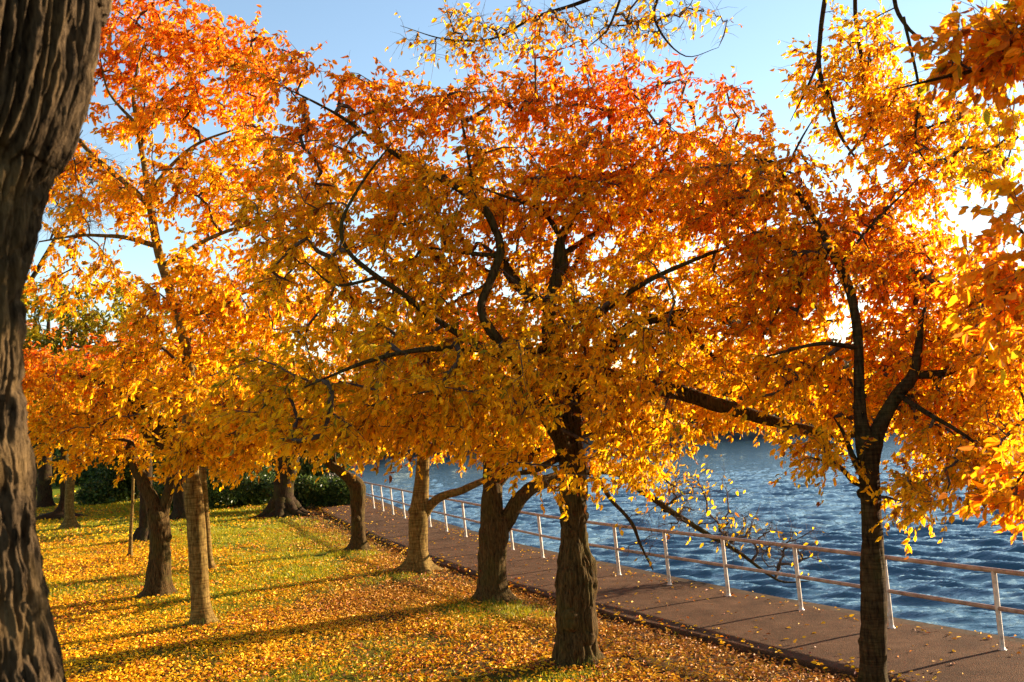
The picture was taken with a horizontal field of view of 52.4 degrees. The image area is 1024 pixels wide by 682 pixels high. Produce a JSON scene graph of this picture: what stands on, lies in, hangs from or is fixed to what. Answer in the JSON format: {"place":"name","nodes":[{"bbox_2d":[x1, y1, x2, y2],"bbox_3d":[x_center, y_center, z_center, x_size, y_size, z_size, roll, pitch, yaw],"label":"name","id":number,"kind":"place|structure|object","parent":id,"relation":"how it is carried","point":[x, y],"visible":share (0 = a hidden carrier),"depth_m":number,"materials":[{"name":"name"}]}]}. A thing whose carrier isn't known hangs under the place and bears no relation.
{"place":"outdoors","nodes":[
{"label":"outdoors","id":0,"kind":"place"},
{"bbox_2d":[36,477,856,681],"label":"lawn","id":1,"kind":"structure","parent":0,"point":[56,491],"depth_m":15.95,"materials":[{"name":"plant"}]},
{"bbox_2d":[0,0,112,681],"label":"furrowed tree","id":2,"kind":"object","parent":1,"relation":"on","point":[49,53],"visible":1,"depth_m":3.25,"materials":[{"name":"brown plant"}]},
{"bbox_2d":[27,392,123,519],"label":"shade tree","id":3,"kind":"object","parent":1,"relation":"on","point":[58,512],"visible":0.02,"depth_m":45.46,"materials":[{"name":"orange plant"}]},
{"bbox_2d":[28,416,132,486],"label":"evergreen shrub","id":4,"kind":"object","parent":1,"relation":"on","point":[89,473],"visible":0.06,"depth_m":82.39,"materials":[{"name":"green plant"}]},
{"bbox_2d":[27,130,137,286],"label":"tree","id":5,"kind":"object","parent":1,"relation":"on","point":[90,220],"visible":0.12,"depth_m":44.63,"materials":[{"name":"plant"}]},
{"bbox_2d":[24,309,163,507],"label":"shade tree","id":6,"kind":"object","parent":1,"relation":"on","point":[44,494],"visible":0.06,"depth_m":54.38,"materials":[{"name":"orange plant"}]},
{"bbox_2d":[20,265,181,529],"bbox_3d":[-16.505,2.179,39.006,8.252,9.987,6.572,-3,-4,0],"label":"shade tree","id":7,"kind":"object","parent":1,"relation":"on","point":[82,328],"visible":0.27,"depth_m":38.95,"materials":[{"name":"green plant"}]},
{"bbox_2d":[91,428,146,557],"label":"young tree","id":8,"kind":"object","parent":1,"relation":"on","point":[130,545],"visible":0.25,"depth_m":27.78,"materials":[{"name":"brown plant"}]},
{"bbox_2d":[74,434,165,504],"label":"evergreen shrub","id":9,"kind":"object","parent":1,"relation":"on","point":[103,490],"visible":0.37,"depth_m":53.81,"materials":[{"name":"green plant"}]},
{"bbox_2d":[29,328,247,541],"bbox_3d":[-11.565,2.886,32.727,7.136,7.043,6.034,-3,-4,0],"label":"shade tree","id":10,"kind":"object","parent":1,"relation":"on","point":[141,532],"visible":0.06,"depth_m":32.44,"materials":[{"name":"orange plant"}]},
{"bbox_2d":[21,322,296,598],"bbox_3d":[-7.746,2.402,20.930,5.577,5.782,4.728,-6,-5,33],"label":"cherry tree","id":11,"kind":"object","parent":1,"relation":"on","point":[91,422],"visible":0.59,"depth_m":20.61,"materials":[{"name":"orange plant"}]},
{"bbox_2d":[152,457,216,498],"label":"evergreen shrub","id":12,"kind":"object","parent":1,"relation":"on","point":[154,467],"visible":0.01,"depth_m":48.56,"materials":[{"name":"green plant"}]},
{"bbox_2d":[66,308,309,519],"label":"shade tree","id":13,"kind":"object","parent":1,"relation":"on","point":[178,511],"visible":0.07,"depth_m":40.51,"materials":[{"name":"orange plant"}]},
{"bbox_2d":[22,0,367,626],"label":"cherry tree","id":14,"kind":"object","parent":1,"relation":"on","point":[221,308],"visible":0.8,"depth_m":17.00,"materials":[{"name":"orange plant"}]},
{"bbox_2d":[136,462,275,509],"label":"evergreen shrub","id":15,"kind":"object","parent":1,"relation":"on","point":[215,497],"visible":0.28,"depth_m":45.49,"materials":[{"name":"green plant"}]},
{"bbox_2d":[158,348,334,569],"bbox_3d":[-6.102,2.719,23.932,4.162,5.388,3.008,-6,-5,33],"label":"cherry tree","id":16,"kind":"object","parent":1,"relation":"on","point":[203,479],"visible":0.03,"depth_m":24.32,"materials":[{"name":"orange plant"}]},
{"bbox_2d":[216,473,349,508],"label":"evergreen shrub","id":17,"kind":"object","parent":1,"relation":"on","point":[309,491],"visible":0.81,"depth_m":42.64,"materials":[{"name":"green plant"}]},
{"bbox_2d":[215,429,351,478],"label":"evergreen shrub","id":18,"kind":"object","parent":1,"relation":"on","point":[307,467],"visible":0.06,"depth_m":53.79,"materials":[{"name":"green plant"}]},
{"bbox_2d":[180,341,387,518],"bbox_3d":[-8.058,3.250,38.991,9.112,6.953,6.560,-3,-4,0],"label":"cherry tree","id":19,"kind":"object","parent":1,"relation":"on","point":[283,502],"visible":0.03,"depth_m":38.98,"materials":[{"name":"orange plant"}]},
{"bbox_2d":[217,368,400,551],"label":"cherry tree","id":20,"kind":"object","parent":1,"relation":"on","point":[357,490],"visible":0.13,"depth_m":26.43,"materials":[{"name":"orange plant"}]},
{"bbox_2d":[295,265,550,574],"bbox_3d":[-1.956,1.733,22.194,5.999,6.584,4.139,-1,-5,-27],"label":"cherry tree","id":21,"kind":"object","parent":1,"relation":"on","point":[420,509],"visible":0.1,"depth_m":22.15,"materials":[{"name":"orange plant"}]},
{"bbox_2d":[36,484,1023,681],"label":"leaf litter","id":22,"kind":"object","parent":1,"relation":"on","point":[380,597],"visible":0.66,"depth_m":16.16,"materials":[{"name":"plant"}]},
{"bbox_2d":[195,7,889,669],"bbox_3d":[0.670,0.068,12.988,9.109,8.245,4.586,-2,-5,-23],"label":"cherry tree","id":23,"kind":"object","parent":1,"relation":"on","point":[679,385],"visible":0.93,"depth_m":12.50,"materials":[{"name":"orange plant"}]},
{"bbox_2d":[326,301,832,603],"bbox_3d":[1.420,1.847,18.075,8.940,5.583,4.450,-3,-4,0],"label":"cherry tree","id":24,"kind":"object","parent":1,"relation":"on","point":[497,521],"visible":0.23,"depth_m":18.04,"materials":[{"name":"orange plant"}]},
{"bbox_2d":[385,0,1023,547],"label":"cherry tree","id":25,"kind":"object","parent":1,"relation":"on","point":[991,62],"visible":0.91,"depth_m":11.79,"materials":[{"name":"orange plant"}]},
{"bbox_2d":[654,117,1023,681],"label":"cherry tree","id":26,"kind":"object","parent":1,"relation":"on","point":[913,386],"visible":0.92,"depth_m":11.36,"materials":[{"name":"orange plant"}]},
{"bbox_2d":[26,0,1023,395],"label":"sky","id":27,"kind":"structure","parent":0,"point":[361,29],"materials":[{"name":"blue"}]},
{"bbox_2d":[316,497,1023,681],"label":"path","id":28,"kind":"structure","parent":0,"point":[834,637],"depth_m":15.06,"materials":[{"name":"concrete"}]},
{"bbox_2d":[349,421,1023,638],"bbox_3d":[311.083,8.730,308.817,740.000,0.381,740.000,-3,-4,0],"label":"water","id":29,"kind":"structure","parent":0,"point":[747,465],"depth_m":33.92,"materials":[{"name":"blue liquid"}]},
{"bbox_2d":[351,407,1023,458],"bbox_3d":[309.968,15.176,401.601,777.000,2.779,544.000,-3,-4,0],"label":"shore","id":30,"kind":"structure","parent":0,"point":[737,434],"depth_m":132.90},
{"bbox_2d":[299,334,1010,456],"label":"distant woods","id":31,"kind":"object","parent":30,"relation":"on","point":[846,365],"depth_m":134.40,"materials":[{"name":"orange plant"}]},
{"bbox_2d":[365,495,1023,642],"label":"seawall","id":32,"kind":"object","parent":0,"point":[939,627],"visible":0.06,"depth_m":17.07,"materials":[{"name":"concrete"}]},
{"bbox_2d":[323,471,1023,650],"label":"railing","id":33,"kind":"object","parent":32,"relation":"on","point":[997,608],"visible":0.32,"depth_m":15.86,"materials":[{"name":"silver metal"}]}
]}

